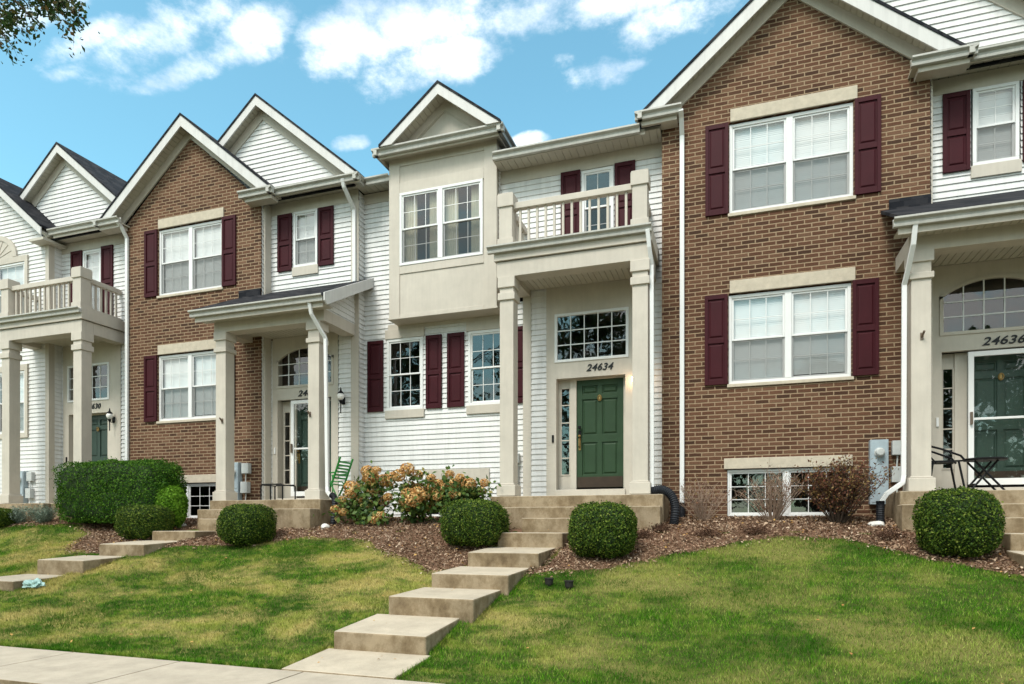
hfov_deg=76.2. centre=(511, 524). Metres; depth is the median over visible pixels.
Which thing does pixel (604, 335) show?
transom window
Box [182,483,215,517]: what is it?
window
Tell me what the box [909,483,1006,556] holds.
boxwood
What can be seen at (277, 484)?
metal stand
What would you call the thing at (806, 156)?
window
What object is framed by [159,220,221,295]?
window
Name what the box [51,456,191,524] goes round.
hedge
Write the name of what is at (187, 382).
window
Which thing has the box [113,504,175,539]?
boxwood
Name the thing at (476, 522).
boxwood
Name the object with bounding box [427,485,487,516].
window
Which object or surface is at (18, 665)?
sidewalk
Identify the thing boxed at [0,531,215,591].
front walk
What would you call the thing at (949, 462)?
bistro chair
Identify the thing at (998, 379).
front door
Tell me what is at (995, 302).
transom window
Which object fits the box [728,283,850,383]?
window
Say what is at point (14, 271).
window
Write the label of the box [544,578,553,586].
garden cup
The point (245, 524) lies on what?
boxwood
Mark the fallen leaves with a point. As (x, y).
(540, 632)
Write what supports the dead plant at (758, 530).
on the mulch bed
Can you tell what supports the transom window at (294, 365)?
in the townhouse at (247, 284)
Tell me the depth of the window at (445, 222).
12.85 m
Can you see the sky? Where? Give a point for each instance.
(345, 72)
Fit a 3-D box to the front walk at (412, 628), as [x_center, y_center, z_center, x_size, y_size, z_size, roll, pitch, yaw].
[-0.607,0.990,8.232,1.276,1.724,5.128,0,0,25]
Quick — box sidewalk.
[0,646,439,683]
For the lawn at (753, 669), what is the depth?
7.18 m
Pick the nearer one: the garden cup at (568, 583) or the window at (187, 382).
the garden cup at (568, 583)
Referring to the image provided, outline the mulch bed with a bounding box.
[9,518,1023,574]
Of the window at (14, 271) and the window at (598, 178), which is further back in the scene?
the window at (14, 271)
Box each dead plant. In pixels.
[637,527,654,538]
[649,520,671,531]
[694,525,721,537]
[740,522,772,535]
[870,524,907,540]
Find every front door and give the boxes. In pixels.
[92,415,107,460]
[297,401,330,491]
[577,378,622,487]
[967,353,1023,484]
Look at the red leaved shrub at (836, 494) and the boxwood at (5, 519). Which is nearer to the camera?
the red leaved shrub at (836, 494)
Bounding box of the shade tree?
[0,0,99,65]
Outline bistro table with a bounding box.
[962,457,1007,489]
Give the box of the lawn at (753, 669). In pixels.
[0,524,1023,683]
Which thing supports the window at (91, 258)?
in the townhouse at (62, 329)
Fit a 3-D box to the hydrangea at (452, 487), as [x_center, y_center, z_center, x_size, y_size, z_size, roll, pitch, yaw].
[-0.878,-0.536,11.592,1.485,1.087,1.017,0,0,8]
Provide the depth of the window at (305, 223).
13.97 m
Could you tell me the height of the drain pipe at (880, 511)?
0.368 m
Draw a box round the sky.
[0,0,748,187]
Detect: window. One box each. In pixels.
[0,261,23,312]
[0,371,23,433]
[67,354,121,422]
[83,248,100,310]
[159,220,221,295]
[159,351,215,420]
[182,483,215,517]
[276,332,338,408]
[293,208,317,267]
[387,336,423,410]
[399,178,504,265]
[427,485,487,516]
[468,328,499,405]
[554,307,628,362]
[582,166,613,231]
[727,467,849,516]
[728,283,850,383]
[729,103,852,212]
[936,257,1023,353]
[971,81,1020,165]
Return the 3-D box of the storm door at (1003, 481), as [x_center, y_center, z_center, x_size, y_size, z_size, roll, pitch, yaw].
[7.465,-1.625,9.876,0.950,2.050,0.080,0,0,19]
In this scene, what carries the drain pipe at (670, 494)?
attached to the townhouse at (513, 322)
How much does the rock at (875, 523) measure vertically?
0.113 m
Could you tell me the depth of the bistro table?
9.23 m
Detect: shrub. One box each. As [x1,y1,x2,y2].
[155,484,188,528]
[679,472,738,520]
[728,460,809,522]
[789,451,898,524]
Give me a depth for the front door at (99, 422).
16.01 m
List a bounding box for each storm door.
[290,398,329,495]
[968,348,1023,484]
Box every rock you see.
[321,523,329,529]
[868,521,884,525]
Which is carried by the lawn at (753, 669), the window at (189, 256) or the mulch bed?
the mulch bed
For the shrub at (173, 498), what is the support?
on the mulch bed
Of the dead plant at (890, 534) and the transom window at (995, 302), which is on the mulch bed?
the dead plant at (890, 534)
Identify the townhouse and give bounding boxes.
[0,142,136,522]
[91,93,382,533]
[356,80,668,532]
[634,0,1023,532]
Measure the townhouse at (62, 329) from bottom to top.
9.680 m
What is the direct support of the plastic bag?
on the lawn at (753, 669)
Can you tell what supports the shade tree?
on the lawn at (753, 669)
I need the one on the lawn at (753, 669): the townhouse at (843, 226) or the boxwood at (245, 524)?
the townhouse at (843, 226)
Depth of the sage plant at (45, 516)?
13.99 m
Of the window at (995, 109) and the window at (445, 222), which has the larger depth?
the window at (445, 222)
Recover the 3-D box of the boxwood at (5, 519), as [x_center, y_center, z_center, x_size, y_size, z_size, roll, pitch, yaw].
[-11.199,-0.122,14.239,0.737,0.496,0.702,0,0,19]
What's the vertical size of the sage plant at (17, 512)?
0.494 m
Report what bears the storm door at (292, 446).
in the townhouse at (247, 284)
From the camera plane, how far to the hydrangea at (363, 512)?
11.96 m
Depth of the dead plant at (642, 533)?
9.67 m
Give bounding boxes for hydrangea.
[313,460,403,525]
[385,462,445,523]
[422,465,500,523]
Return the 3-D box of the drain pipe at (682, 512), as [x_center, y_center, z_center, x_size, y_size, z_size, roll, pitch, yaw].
[2.881,-0.186,11.034,0.112,0.371,0.234,0,0,6]
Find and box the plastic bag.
[22,578,44,587]
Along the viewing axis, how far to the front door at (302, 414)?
14.12 m
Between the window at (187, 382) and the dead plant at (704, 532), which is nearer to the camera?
the dead plant at (704, 532)
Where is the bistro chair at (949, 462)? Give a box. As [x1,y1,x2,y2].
[931,445,965,488]
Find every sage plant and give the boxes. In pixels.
[8,503,32,523]
[24,502,57,523]
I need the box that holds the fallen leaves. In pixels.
[10,548,1010,683]
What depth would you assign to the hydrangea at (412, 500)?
11.63 m
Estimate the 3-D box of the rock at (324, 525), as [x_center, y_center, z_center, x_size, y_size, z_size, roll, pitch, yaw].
[-3.439,0.054,12.030,0.177,0.143,0.173,0,0,-28]
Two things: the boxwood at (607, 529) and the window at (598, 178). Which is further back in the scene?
the window at (598, 178)
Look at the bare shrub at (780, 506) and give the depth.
10.05 m
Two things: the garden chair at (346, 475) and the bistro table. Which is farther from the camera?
the garden chair at (346, 475)
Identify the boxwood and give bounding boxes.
[0,507,16,527]
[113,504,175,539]
[214,502,277,545]
[439,498,511,546]
[567,500,637,558]
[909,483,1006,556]
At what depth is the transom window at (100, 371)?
16.13 m
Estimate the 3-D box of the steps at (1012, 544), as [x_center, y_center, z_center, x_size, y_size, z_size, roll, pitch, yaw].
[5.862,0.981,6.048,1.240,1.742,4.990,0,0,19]
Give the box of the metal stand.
[260,483,295,499]
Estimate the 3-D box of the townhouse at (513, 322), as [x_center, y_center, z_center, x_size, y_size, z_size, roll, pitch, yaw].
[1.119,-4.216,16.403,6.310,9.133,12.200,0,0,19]
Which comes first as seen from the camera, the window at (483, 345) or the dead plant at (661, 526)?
the dead plant at (661, 526)
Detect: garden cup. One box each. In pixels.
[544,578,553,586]
[564,580,573,589]
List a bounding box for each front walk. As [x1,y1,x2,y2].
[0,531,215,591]
[281,532,568,679]
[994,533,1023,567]
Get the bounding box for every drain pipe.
[329,492,337,525]
[651,485,679,525]
[679,502,684,517]
[876,501,884,522]
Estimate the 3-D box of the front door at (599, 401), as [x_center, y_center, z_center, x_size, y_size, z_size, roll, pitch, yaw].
[1.615,-1.680,12.024,0.870,2.000,0.121,0,0,19]
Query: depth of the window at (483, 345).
14.14 m
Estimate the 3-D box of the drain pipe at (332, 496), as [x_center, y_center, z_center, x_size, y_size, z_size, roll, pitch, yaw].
[-3.386,-0.271,12.380,0.163,0.677,0.243,0,0,-20]
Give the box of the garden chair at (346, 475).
[329,456,353,500]
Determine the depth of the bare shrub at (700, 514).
10.51 m
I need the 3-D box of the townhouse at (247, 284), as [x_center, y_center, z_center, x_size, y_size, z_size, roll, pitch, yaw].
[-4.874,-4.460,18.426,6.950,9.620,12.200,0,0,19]
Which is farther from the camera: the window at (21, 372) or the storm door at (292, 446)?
the window at (21, 372)
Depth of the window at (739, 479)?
12.11 m

